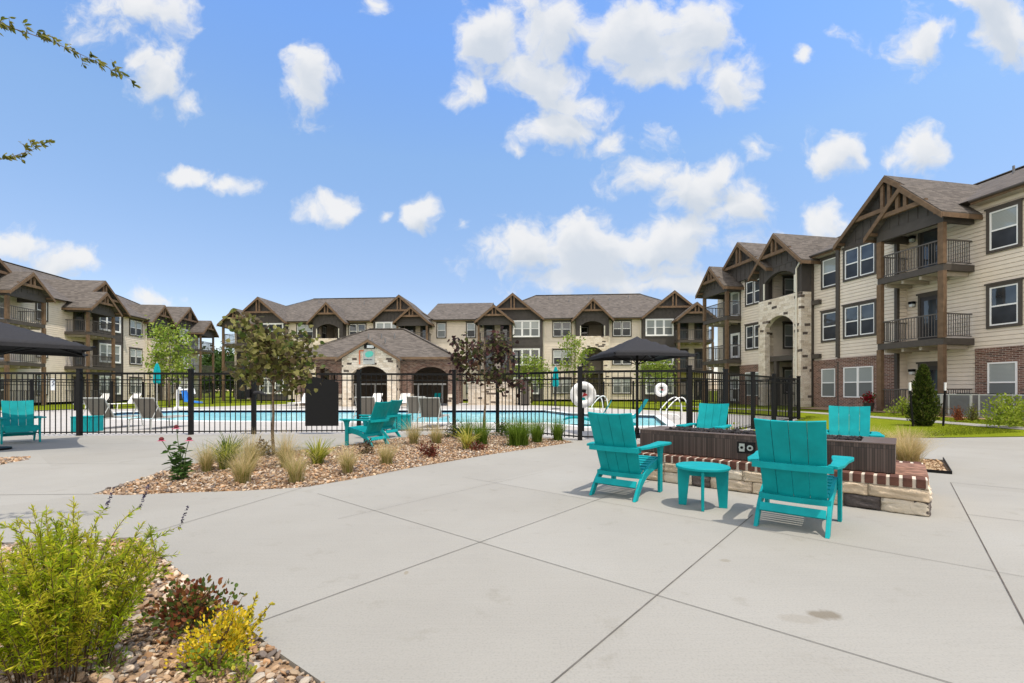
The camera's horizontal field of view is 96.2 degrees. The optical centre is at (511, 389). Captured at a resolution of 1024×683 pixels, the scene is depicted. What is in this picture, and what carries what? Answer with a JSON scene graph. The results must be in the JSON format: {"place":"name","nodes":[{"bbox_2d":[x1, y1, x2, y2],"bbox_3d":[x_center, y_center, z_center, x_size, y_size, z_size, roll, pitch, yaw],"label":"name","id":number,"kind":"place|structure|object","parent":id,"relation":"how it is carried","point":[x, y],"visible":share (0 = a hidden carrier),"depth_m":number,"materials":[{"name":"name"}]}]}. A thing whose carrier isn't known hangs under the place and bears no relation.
{"place":"outdoors","nodes":[
{"label":"outdoors","id":0,"kind":"place"},
{"bbox_2d":[323,444,365,473],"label":"feather grass","id":1,"kind":"object","parent":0,"point":[346,463],"depth_m":6.54,"materials":[{"name":"plant"}]},
{"bbox_2d":[287,328,468,405],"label":"pool house","id":2,"kind":"structure","parent":0,"point":[386,350],"depth_m":34.60,"materials":[{"name":"beige stone"}]},
{"bbox_2d":[114,410,662,424],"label":"pool wall","id":3,"kind":"structure","parent":0,"point":[401,411],"depth_m":27.00,"materials":[{"name":"blue tile"}]},
{"bbox_2d":[125,413,662,425],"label":"water","id":4,"kind":"structure","parent":0,"point":[490,417],"depth_m":22.18,"materials":[{"name":"liquid"}]},
{"bbox_2d":[0,433,1023,682],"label":"patio","id":5,"kind":"structure","parent":0,"point":[482,611],"depth_m":3.14,"materials":[{"name":"concrete"}]},
{"bbox_2d":[0,400,46,444],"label":"adirondack chair","id":6,"kind":"object","parent":5,"relation":"on","point":[21,413],"visible":1,"depth_m":10.63,"materials":[{"name":"plastic"}]},
{"bbox_2d":[0,322,95,450],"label":"shade canopy","id":7,"kind":"object","parent":5,"relation":"on","point":[15,339],"visible":1,"depth_m":9.02,"materials":[{"name":"fabric"}]},
{"bbox_2d":[0,365,724,439],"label":"pool fence","id":8,"kind":"object","parent":5,"relation":"on","point":[79,373],"visible":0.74,"depth_m":12.08,"materials":[{"name":"metal"}]},
{"bbox_2d":[194,373,266,432],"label":"pool gate","id":9,"kind":"structure","parent":8,"relation":"attached to","point":[247,393],"depth_m":12.36,"materials":[{"name":"metal"}]},
{"bbox_2d":[305,376,338,425],"bbox_3d":[-5.160,0.280,12.463,0.883,1.400,0.015,0,0,-4],"label":"screen","id":10,"kind":"object","parent":8,"relation":"attached to","point":[322,406],"visible":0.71,"depth_m":12.46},
{"bbox_2d":[359,400,402,438],"bbox_3d":[-3.258,0.723,11.593,0.896,0.954,0.800,0,0,18],"label":"adirondack chair","id":11,"kind":"object","parent":5,"relation":"on","point":[393,411],"visible":0.48,"depth_m":11.44,"materials":[{"name":"plastic"}]},
{"bbox_2d":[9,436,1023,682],"bbox_3d":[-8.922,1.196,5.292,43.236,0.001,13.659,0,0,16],"label":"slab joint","id":12,"kind":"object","parent":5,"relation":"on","point":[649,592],"visible":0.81,"depth_m":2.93,"materials":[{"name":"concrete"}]},
{"bbox_2d":[587,412,671,501],"bbox_3d":[1.316,0.723,5.342,0.800,0.954,0.896,0,0,38],"label":"adirondack chair","id":13,"kind":"object","parent":5,"relation":"on","point":[614,444],"visible":1,"depth_m":5.12,"materials":[{"name":"plastic"}]},
{"bbox_2d":[676,461,730,511],"bbox_3d":[1.965,0.989,4.735,0.524,0.422,0.524,0,0,22],"label":"side table","id":14,"kind":"object","parent":5,"relation":"on","point":[687,470],"visible":1,"depth_m":4.66,"materials":[{"name":"plastic"}]},
{"bbox_2d":[676,403,731,428],"bbox_3d":[3.465,0.723,8.168,0.800,0.954,0.896,0,0,40],"label":"adirondack chair","id":15,"kind":"object","parent":5,"relation":"on","point":[712,416],"visible":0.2,"depth_m":8.41,"materials":[{"name":"plastic"}]},
{"bbox_2d":[637,426,932,516],"bbox_3d":[3.099,0.848,5.927,3.409,0.705,1.440,0,0,40],"label":"firepit","id":16,"kind":"object","parent":5,"relation":"on","point":[876,475],"visible":0.52,"depth_m":4.99,"materials":[{"name":"stone"}]},
{"bbox_2d":[747,418,853,538],"bbox_3d":[2.570,0.723,4.147,0.800,0.954,0.896,0,0,40],"label":"adirondack chair","id":17,"kind":"object","parent":5,"relation":"on","point":[796,475],"visible":1,"depth_m":3.92,"materials":[{"name":"plastic"}]},
{"bbox_2d":[827,406,884,437],"bbox_3d":[4.964,0.723,6.769,0.800,0.954,0.896,0,0,37],"label":"adirondack chair","id":18,"kind":"object","parent":5,"relation":"on","point":[843,420],"visible":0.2,"depth_m":7.02,"materials":[{"name":"plastic"}]},
{"bbox_2d":[0,0,1023,390],"label":"sky","id":19,"kind":"structure","parent":0,"point":[428,153],"materials":[{"name":"blue"}]},
{"bbox_2d":[1,391,1023,437],"bbox_3d":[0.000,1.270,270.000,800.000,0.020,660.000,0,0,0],"label":"ground","id":20,"kind":"structure","parent":0,"point":[615,404],"depth_m":39.51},
{"bbox_2d":[0,259,218,405],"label":"apartment building","id":21,"kind":"structure","parent":20,"relation":"on","point":[106,320],"depth_m":42.15,"materials":[{"name":"beige"}]},
{"bbox_2d":[99,343,120,363],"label":"window","id":22,"kind":"structure","parent":21,"relation":"in","point":[104,349],"depth_m":44.59,"materials":[{"name":"glass"}]},
{"bbox_2d":[99,317,120,332],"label":"window","id":23,"kind":"structure","parent":21,"relation":"in","point":[101,319],"depth_m":44.84,"materials":[{"name":"white plastic"}]},
{"bbox_2d":[129,347,142,365],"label":"window","id":24,"kind":"structure","parent":21,"relation":"in","point":[135,358],"depth_m":48.84,"materials":[{"name":"glass"}]},
{"bbox_2d":[129,318,142,336],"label":"window","id":25,"kind":"structure","parent":21,"relation":"in","point":[135,325],"depth_m":48.84,"materials":[{"name":"glass"}]},
{"bbox_2d":[0,537,324,682],"bbox_3d":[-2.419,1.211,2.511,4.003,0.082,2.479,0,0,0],"label":"river gravel","id":26,"kind":"structure","parent":20,"relation":"on","point":[151,670],"depth_m":2.07,"materials":[{"name":"gravel"}]},
{"bbox_2d":[0,16,140,163],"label":"locust tree","id":27,"kind":"object","parent":26,"relation":"on","point":[11,27],"visible":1,"depth_m":3.56,"materials":[{"name":"green plant"}]},
{"bbox_2d":[0,484,188,682],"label":"willow leaf shrub","id":28,"kind":"object","parent":26,"relation":"on","point":[37,619],"visible":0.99,"depth_m":1.89,"materials":[{"name":"plant"}]},
{"bbox_2d":[87,645,134,676],"bbox_3d":[-1.726,1.161,1.985,0.148,0.092,0.213,0,0,-32],"label":"shrub","id":29,"kind":"object","parent":26,"relation":"on","point":[112,664],"visible":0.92,"depth_m":1.97,"materials":[{"name":"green plant"}]},
{"bbox_2d":[129,573,247,643],"bbox_3d":[-1.657,1.080,2.332,0.491,0.256,0.476,0,0,8],"label":"shrub","id":30,"kind":"object","parent":26,"relation":"on","point":[189,608],"visible":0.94,"depth_m":2.30,"materials":[{"name":"red plant"}]},
{"bbox_2d":[163,604,262,669],"bbox_3d":[-1.339,1.091,2.080,0.376,0.222,0.353,0,0,-20],"label":"shrub","id":31,"kind":"object","parent":26,"relation":"on","point":[227,637],"visible":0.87,"depth_m":2.05,"materials":[{"name":"yellow plant"}]},
{"bbox_2d":[177,639,250,682],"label":"shrub","id":32,"kind":"object","parent":26,"relation":"on","point":[204,660],"visible":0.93,"depth_m":1.95,"materials":[{"name":"green plant"}]},
{"bbox_2d":[226,664,257,682],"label":"shrub","id":33,"kind":"object","parent":26,"relation":"on","point":[249,673],"visible":1,"depth_m":1.89,"materials":[{"name":"yellow plant"}]},
{"bbox_2d":[238,591,274,648],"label":"spirea shoots","id":34,"kind":"object","parent":26,"relation":"on","point":[260,615],"visible":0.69,"depth_m":2.15,"materials":[{"name":"yellow plant"}]},
{"bbox_2d":[133,315,197,406],"bbox_3d":[-23.488,-2.006,31.324,3.543,6.420,3.796,0,0,39],"label":"young tree","id":35,"kind":"object","parent":20,"relation":"on","point":[166,341],"visible":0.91,"depth_m":31.35,"materials":[{"name":"green plant"}]},
{"bbox_2d":[202,341,233,396],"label":"broadleaf tree","id":36,"kind":"object","parent":20,"relation":"on","point":[209,356],"visible":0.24,"depth_m":76.53,"materials":[{"name":"green plant"}]},
{"bbox_2d":[203,348,233,396],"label":"broadleaf tree","id":37,"kind":"object","parent":20,"relation":"on","point":[218,369],"visible":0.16,"depth_m":74.03,"materials":[{"name":"green plant"}]},
{"bbox_2d":[95,432,571,494],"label":"river gravel","id":38,"kind":"structure","parent":20,"relation":"on","point":[451,441],"depth_m":7.02,"materials":[{"name":"gravel"}]},
{"bbox_2d":[158,425,193,479],"bbox_3d":[-4.488,0.835,6.159,0.515,0.734,0.353,0,0,0],"label":"coneflower","id":39,"kind":"object","parent":38,"relation":"on","point":[181,468],"visible":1,"depth_m":6.14,"materials":[{"name":"green plant"}]},
{"bbox_2d":[185,440,227,471],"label":"feather grass","id":40,"kind":"object","parent":38,"relation":"on","point":[206,462],"depth_m":6.67,"materials":[{"name":"plant"}]},
{"bbox_2d":[190,436,250,469],"bbox_3d":[-4.337,0.955,6.944,0.938,0.490,0.910,0,0,45],"label":"sword leaf plant","id":41,"kind":"object","parent":38,"relation":"on","point":[220,458],"visible":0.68,"depth_m":6.92,"materials":[{"name":"green plant"}]},
{"bbox_2d":[210,443,275,483],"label":"feather grass","id":42,"kind":"object","parent":38,"relation":"on","point":[242,473],"depth_m":5.90,"materials":[{"name":"plant"}]},
{"bbox_2d":[221,428,280,468],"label":"feather grass","id":43,"kind":"object","parent":38,"relation":"on","point":[254,456],"depth_m":6.91,"materials":[{"name":"plant"}]},
{"bbox_2d":[219,308,326,455],"bbox_3d":[-4.336,-0.148,8.395,1.822,2.701,1.926,0,0,0],"label":"redbud tree","id":44,"kind":"object","parent":38,"relation":"on","point":[266,348],"visible":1,"depth_m":8.15,"materials":[{"name":"green plant"}]},
{"bbox_2d":[259,427,317,467],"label":"feather grass","id":45,"kind":"object","parent":38,"relation":"on","point":[284,450],"depth_m":7.09,"materials":[{"name":"plant"}]},
{"bbox_2d":[254,445,325,482],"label":"feather grass","id":46,"kind":"object","parent":38,"relation":"on","point":[295,475],"depth_m":5.96,"materials":[{"name":"plant"}]},
{"bbox_2d":[293,437,340,463],"bbox_3d":[-3.097,0.972,7.430,0.977,0.455,0.917,0,0,-37],"label":"sword leaf plant","id":47,"kind":"object","parent":38,"relation":"on","point":[320,454],"visible":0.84,"depth_m":7.32,"materials":[{"name":"green plant"}]},
{"bbox_2d":[339,401,391,446],"bbox_3d":[-3.108,0.723,9.921,0.896,0.954,0.800,0,0,22],"label":"adirondack chair","id":48,"kind":"object","parent":38,"relation":"on","point":[376,420],"visible":0.94,"depth_m":9.75,"materials":[{"name":"plastic"}]},
{"bbox_2d":[370,438,402,464],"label":"feather grass","id":49,"kind":"object","parent":38,"relation":"on","point":[386,456],"depth_m":7.33,"materials":[{"name":"plant"}]},
{"bbox_2d":[395,415,427,443],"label":"feather grass","id":50,"kind":"object","parent":38,"relation":"on","point":[412,435],"depth_m":10.07,"materials":[{"name":"plant"}]},
{"bbox_2d":[422,421,452,443],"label":"feather grass","id":51,"kind":"object","parent":38,"relation":"on","point":[435,437],"depth_m":10.21,"materials":[{"name":"plant"}]},
{"bbox_2d":[450,427,488,449],"bbox_3d":[-0.884,0.946,9.226,1.200,0.508,0.955,0,0,13],"label":"sword leaf plant","id":52,"kind":"object","parent":38,"relation":"on","point":[465,438],"visible":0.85,"depth_m":9.22,"materials":[{"name":"green plant"}]},
{"bbox_2d":[468,416,499,443],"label":"green grass","id":53,"kind":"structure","parent":38,"relation":"on","point":[482,436],"depth_m":10.04,"materials":[{"name":"plant"}]},
{"bbox_2d":[447,326,533,421],"bbox_3d":[-0.469,-0.225,11.312,2.001,2.853,1.892,0,0,38],"label":"redbud tree","id":54,"kind":"object","parent":38,"relation":"on","point":[495,374],"visible":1,"depth_m":11.23,"materials":[{"name":"green plant"}]},
{"bbox_2d":[498,416,541,445],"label":"green grass","id":55,"kind":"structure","parent":38,"relation":"on","point":[517,436],"depth_m":9.82,"materials":[{"name":"plant"}]},
{"bbox_2d":[527,417,550,442],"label":"green grass","id":56,"kind":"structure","parent":38,"relation":"on","point":[537,434],"depth_m":10.51,"materials":[{"name":"plant"}]},
{"bbox_2d":[543,415,572,440],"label":"green grass","id":57,"kind":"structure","parent":38,"relation":"on","point":[557,431],"depth_m":10.86,"materials":[{"name":"plant"}]},
{"bbox_2d":[1,403,796,441],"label":"pool deck","id":58,"kind":"structure","parent":20,"relation":"on","point":[588,431],"depth_m":15.93,"materials":[{"name":"concrete"}]},
{"bbox_2d":[70,415,103,431],"bbox_3d":[-12.250,0.978,13.250,0.520,0.445,0.520,0,0,-9],"label":"cube table","id":59,"kind":"object","parent":58,"relation":"on","point":[101,422],"visible":0.7,"depth_m":13.04,"materials":[{"name":"plastic"}]},
{"bbox_2d":[83,398,142,425],"bbox_3d":[-12.613,0.717,14.570,0.696,0.971,1.857,0,0,-2],"label":"chaise lounge","id":60,"kind":"object","parent":58,"relation":"on","point":[101,408],"visible":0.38,"depth_m":13.99,"materials":[{"name":"grey"}]},
{"bbox_2d":[1,380,229,412],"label":"pool fence","id":61,"kind":"object","parent":58,"relation":"on","point":[31,389],"visible":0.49,"depth_m":28.99,"materials":[{"name":"metal"}]},
{"bbox_2d":[128,398,187,430],"bbox_3d":[-11.000,0.717,14.471,0.696,0.971,1.857,0,0,0],"label":"chaise lounge","id":62,"kind":"object","parent":58,"relation":"on","point":[152,408],"visible":0.77,"depth_m":13.87,"materials":[{"name":"grey"}]},
{"bbox_2d":[353,397,374,425],"bbox_3d":[-4.950,0.717,16.171,0.696,0.971,1.857,0,0,0],"label":"chaise lounge","id":63,"kind":"object","parent":58,"relation":"on","point":[365,405],"visible":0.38,"depth_m":15.55,"materials":[{"name":"grey"}]},
{"bbox_2d":[112,410,675,427],"bbox_3d":[-7.134,1.208,20.952,28.287,0.045,12.736,0,0,0],"label":"pool coping","id":64,"kind":"object","parent":58,"relation":"on","point":[664,421],"visible":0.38,"depth_m":17.76,"materials":[{"name":"white concrete"}]},
{"bbox_2d":[393,414,410,429],"bbox_3d":[-3.350,0.978,14.000,0.500,0.445,0.500,0,0,-6],"label":"cube table","id":65,"kind":"object","parent":58,"relation":"on","point":[402,418],"visible":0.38,"depth_m":13.76,"materials":[{"name":"plastic"}]},
{"bbox_2d":[406,396,424,422],"bbox_3d":[-3.526,0.717,17.370,0.696,0.971,1.857,0,0,-4],"label":"chaise lounge","id":66,"kind":"object","parent":58,"relation":"on","point":[412,404],"visible":0.53,"depth_m":16.75,"materials":[{"name":"grey"}]},
{"bbox_2d":[417,397,449,428],"bbox_3d":[-2.531,0.717,14.970,0.696,0.971,1.857,0,0,3],"label":"chaise lounge","id":67,"kind":"object","parent":58,"relation":"on","point":[430,407],"visible":0.84,"depth_m":14.36,"materials":[{"name":"grey"}]},
{"bbox_2d":[467,382,530,404],"bbox_3d":[-0.999,0.285,37.214,5.200,1.830,1.200,0,0,8],"label":"stone counter","id":68,"kind":"object","parent":58,"relation":"on","point":[474,394],"visible":0.46,"depth_m":36.83,"materials":[{"name":"beige stone"}]},
{"bbox_2d":[570,379,595,430],"bbox_3d":[2.060,0.445,13.323,0.760,1.510,0.214,0,0,0],"label":"life ring","id":69,"kind":"object","parent":58,"relation":"on","point":[588,394],"visible":0.81,"depth_m":13.24,"materials":[{"name":"white plastic"}]},
{"bbox_2d":[584,336,698,436],"bbox_3d":[3.270,-0.100,12.000,2.182,2.600,2.182,0,0,-10],"label":"shade canopy","id":70,"kind":"object","parent":58,"relation":"on","point":[637,349],"visible":0.95,"depth_m":11.62,"materials":[{"name":"fabric"}]},
{"bbox_2d":[518,376,799,416],"bbox_3d":[5.035,0.320,29.807,2.693,1.760,25.997,0,0,-36],"label":"pool fence","id":71,"kind":"object","parent":58,"relation":"on","point":[628,385],"visible":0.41,"depth_m":27.61,"materials":[{"name":"metal"}]},
{"bbox_2d":[723,369,800,429],"bbox_3d":[8.668,0.320,15.452,0.159,1.760,8.821,0,0,43],"label":"pool fence","id":72,"kind":"object","parent":58,"relation":"on","point":[776,398],"visible":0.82,"depth_m":14.90,"materials":[{"name":"metal"}]},
{"bbox_2d":[217,290,716,401],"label":"apartment building","id":73,"kind":"structure","parent":20,"relation":"on","point":[539,324],"depth_m":49.94,"materials":[{"name":"beige"}]},
{"bbox_2d":[513,348,539,364],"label":"window","id":74,"kind":"structure","parent":73,"relation":"in","point":[535,351],"depth_m":49.59,"materials":[{"name":"glass"}]},
{"bbox_2d":[513,320,539,336],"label":"window","id":75,"kind":"structure","parent":73,"relation":"in","point":[522,328],"depth_m":49.59,"materials":[{"name":"glass"}]},
{"bbox_2d":[552,348,571,365],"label":"window","id":76,"kind":"structure","parent":73,"relation":"in","point":[557,354],"depth_m":49.81,"materials":[{"name":"glass"}]},
{"bbox_2d":[552,320,571,336],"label":"window","id":77,"kind":"structure","parent":73,"relation":"in","point":[559,327],"depth_m":49.78,"materials":[{"name":"glass"}]},
{"bbox_2d":[612,377,631,393],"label":"window","id":78,"kind":"structure","parent":73,"relation":"in","point":[615,389],"depth_m":49.32,"materials":[{"name":"glass"}]},
{"bbox_2d":[612,320,631,336],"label":"window","id":79,"kind":"structure","parent":73,"relation":"in","point":[620,328],"depth_m":49.31,"materials":[{"name":"glass"}]},
{"bbox_2d":[645,319,673,335],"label":"window","id":80,"kind":"structure","parent":73,"relation":"in","point":[653,327],"depth_m":48.56,"materials":[{"name":"glass"}]},
{"bbox_2d":[510,349,553,402],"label":"young tree","id":81,"kind":"object","parent":20,"relation":"on","point":[533,363],"visible":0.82,"depth_m":43.18,"materials":[{"name":"green plant"}]},
{"bbox_2d":[556,333,595,384],"bbox_3d":[5.257,-1.704,36.498,3.027,5.815,3.268,0,0,-26],"label":"young tree","id":82,"kind":"object","parent":20,"relation":"on","point":[581,357],"visible":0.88,"depth_m":36.41,"materials":[{"name":"green plant"}]},
{"bbox_2d":[634,359,679,388],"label":"young tree","id":83,"kind":"object","parent":20,"relation":"on","point":[656,365],"visible":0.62,"depth_m":41.59,"materials":[{"name":"green plant"}]},
{"bbox_2d":[634,406,1023,437],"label":"lawn","id":84,"kind":"structure","parent":0,"point":[883,423],"depth_m":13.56,"materials":[{"name":"plant"}]},
{"bbox_2d":[905,364,942,425],"bbox_3d":[12.494,0.154,13.924,0.905,1.911,0.935,0,0,0],"label":"arborvitae","id":85,"kind":"object","parent":84,"relation":"on","point":[926,410],"visible":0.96,"depth_m":13.76,"materials":[{"name":"green plant"}]},
{"bbox_2d":[682,406,1023,429],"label":"path","id":86,"kind":"structure","parent":0,"point":[984,425],"depth_m":14.67,"materials":[{"name":"concrete"}]},
{"bbox_2d":[682,403,1023,426],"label":"lawn","id":87,"kind":"structure","parent":0,"point":[807,410],"depth_m":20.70,"materials":[{"name":"plant"}]},
{"bbox_2d":[695,165,1023,410],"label":"apartment building","id":88,"kind":"structure","parent":87,"relation":"on","point":[891,288],"depth_m":21.84,"materials":[{"name":"beige"}]},
{"bbox_2d":[744,322,757,350],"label":"window","id":89,"kind":"structure","parent":88,"relation":"in","point":[751,329],"depth_m":31.41,"materials":[{"name":"glass"}]},
{"bbox_2d":[744,276,758,306],"bbox_3d":[16.404,-6.690,31.155,0.085,1.840,1.820,0,0,-11],"label":"window","id":90,"kind":"structure","parent":88,"relation":"in","point":[751,287],"depth_m":31.41,"materials":[{"name":"glass"}]},
{"bbox_2d":[782,322,792,348],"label":"window","id":91,"kind":"structure","parent":88,"relation":"in","point":[787,326],"depth_m":30.46,"materials":[{"name":"glass"}]},
{"bbox_2d":[782,275,793,294],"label":"window","id":92,"kind":"structure","parent":88,"relation":"in","point":[788,281],"depth_m":30.47,"materials":[{"name":"glass"}]},
{"bbox_2d":[820,308,834,342],"bbox_3d":[17.991,-3.640,26.031,0.085,1.840,1.220,0,0,-11],"label":"window","id":93,"kind":"structure","parent":88,"relation":"in","point":[827,316],"depth_m":26.12,"materials":[{"name":"glass"}]},
{"bbox_2d":[820,254,834,289],"bbox_3d":[17.991,-6.690,26.031,0.085,1.840,1.220,0,0,-11],"label":"window","id":94,"kind":"structure","parent":88,"relation":"in","point":[828,262],"depth_m":26.12,"materials":[{"name":"glass"}]},
{"bbox_2d":[821,368,835,396],"bbox_3d":[17.920,-0.400,26.018,0.045,1.600,0.900,0,0,-11],"label":"window","id":95,"kind":"structure","parent":88,"relation":"in","point":[828,376],"depth_m":26.00,"materials":[{"name":"glass"}]},
{"bbox_2d":[843,366,873,397],"bbox_3d":[17.890,-0.400,23.748,0.045,1.600,1.650,0,0,-11],"label":"window","id":96,"kind":"structure","parent":88,"relation":"in","point":[857,381],"depth_m":23.75,"materials":[{"name":"glass"}]},
{"bbox_2d":[841,298,876,338],"bbox_3d":[17.964,-3.640,23.766,0.085,1.840,1.970,0,0,-11],"label":"window","id":97,"kind":"structure","parent":88,"relation":"in","point":[859,318],"depth_m":23.69,"materials":[{"name":"glass"}]},
{"bbox_2d":[841,241,876,282],"bbox_3d":[17.964,-6.690,23.766,0.085,1.840,1.970,0,0,-11],"label":"window","id":98,"kind":"structure","parent":88,"relation":"in","point":[859,259],"depth_m":23.74,"materials":[{"name":"glass"}]},
{"bbox_2d":[916,361,937,388],"bbox_3d":[18.965,-0.130,20.821,0.122,2.300,1.200,0,0,-11],"label":"door","id":99,"kind":"structure","parent":88,"relation":"in","point":[933,365],"depth_m":20.69,"materials":[{"name":"grey metal"}]},
{"bbox_2d":[916,290,937,339],"bbox_3d":[18.965,-3.300,20.821,0.122,2.300,1.200,0,0,-11],"label":"door","id":100,"kind":"structure","parent":88,"relation":"in","point":[928,301],"depth_m":20.94,"materials":[{"name":"glass"}]},
{"bbox_2d":[918,228,937,268],"bbox_3d":[18.965,-6.360,20.821,0.122,2.300,1.200,0,0,-11],"label":"door","id":101,"kind":"structure","parent":88,"relation":"in","point":[931,235],"depth_m":20.94,"materials":[{"name":"glass"}]},
{"bbox_2d":[987,361,1017,393],"bbox_3d":[19.408,-0.300,18.184,0.045,1.600,0.950,0,0,-11],"label":"window","id":102,"kind":"structure","parent":88,"relation":"in","point":[1002,377],"depth_m":18.18,"materials":[{"name":"glass"}]},
{"bbox_2d":[984,277,1023,328],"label":"window","id":103,"kind":"structure","parent":88,"relation":"in","point":[1004,299],"depth_m":18.17,"materials":[{"name":"white glass"}]},
{"bbox_2d":[984,197,1023,254],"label":"window","id":104,"kind":"structure","parent":88,"relation":"in","point":[1004,222],"depth_m":18.17,"materials":[{"name":"white glass"}]},
{"bbox_2d":[801,407,992,419],"bbox_3d":[17.827,0.983,19.218,5.913,0.065,12.694,0,0,-23],"label":"mulch bed","id":105,"kind":"object","parent":87,"relation":"on","point":[827,408],"visible":0.1,"depth_m":22.54,"materials":[{"name":"soil"}]},
{"bbox_2d":[946,393,978,416],"bbox_3d":[17.125,0.565,17.268,0.800,0.870,0.860,0,0,-11],"label":"air conditioner","id":106,"kind":"object","parent":105,"relation":"on","point":[963,400],"visible":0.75,"depth_m":17.10,"materials":[{"name":"metal"}]},
{"bbox_2d":[978,393,1021,417],"bbox_3d":[17.309,0.565,16.306,0.800,0.870,0.860,0,0,-11],"label":"air conditioner","id":107,"kind":"object","parent":105,"relation":"on","point":[982,398],"visible":0.4,"depth_m":16.37,"materials":[{"name":"metal"}]},
{"bbox_2d":[883,396,914,415],"bbox_3d":[15.574,0.638,18.286,1.129,0.816,1.083,0,0,6],"label":"shrub","id":108,"kind":"object","parent":87,"relation":"on","point":[903,404],"visible":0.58,"depth_m":18.31,"materials":[{"name":"green plant"}]},
{"bbox_2d":[975,392,1023,426],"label":"shrub","id":109,"kind":"object","parent":87,"relation":"on","point":[1012,415],"visible":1,"depth_m":12.81,"materials":[{"name":"green plant"}]},
{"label":"gravel bed","id":110,"kind":"structure","parent":0,"visible":0},
{"bbox_2d":[883,426,950,462],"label":"feather grass","id":111,"kind":"object","parent":110,"relation":"on","point":[913,452],"depth_m":7.16,"materials":[{"name":"plant"}]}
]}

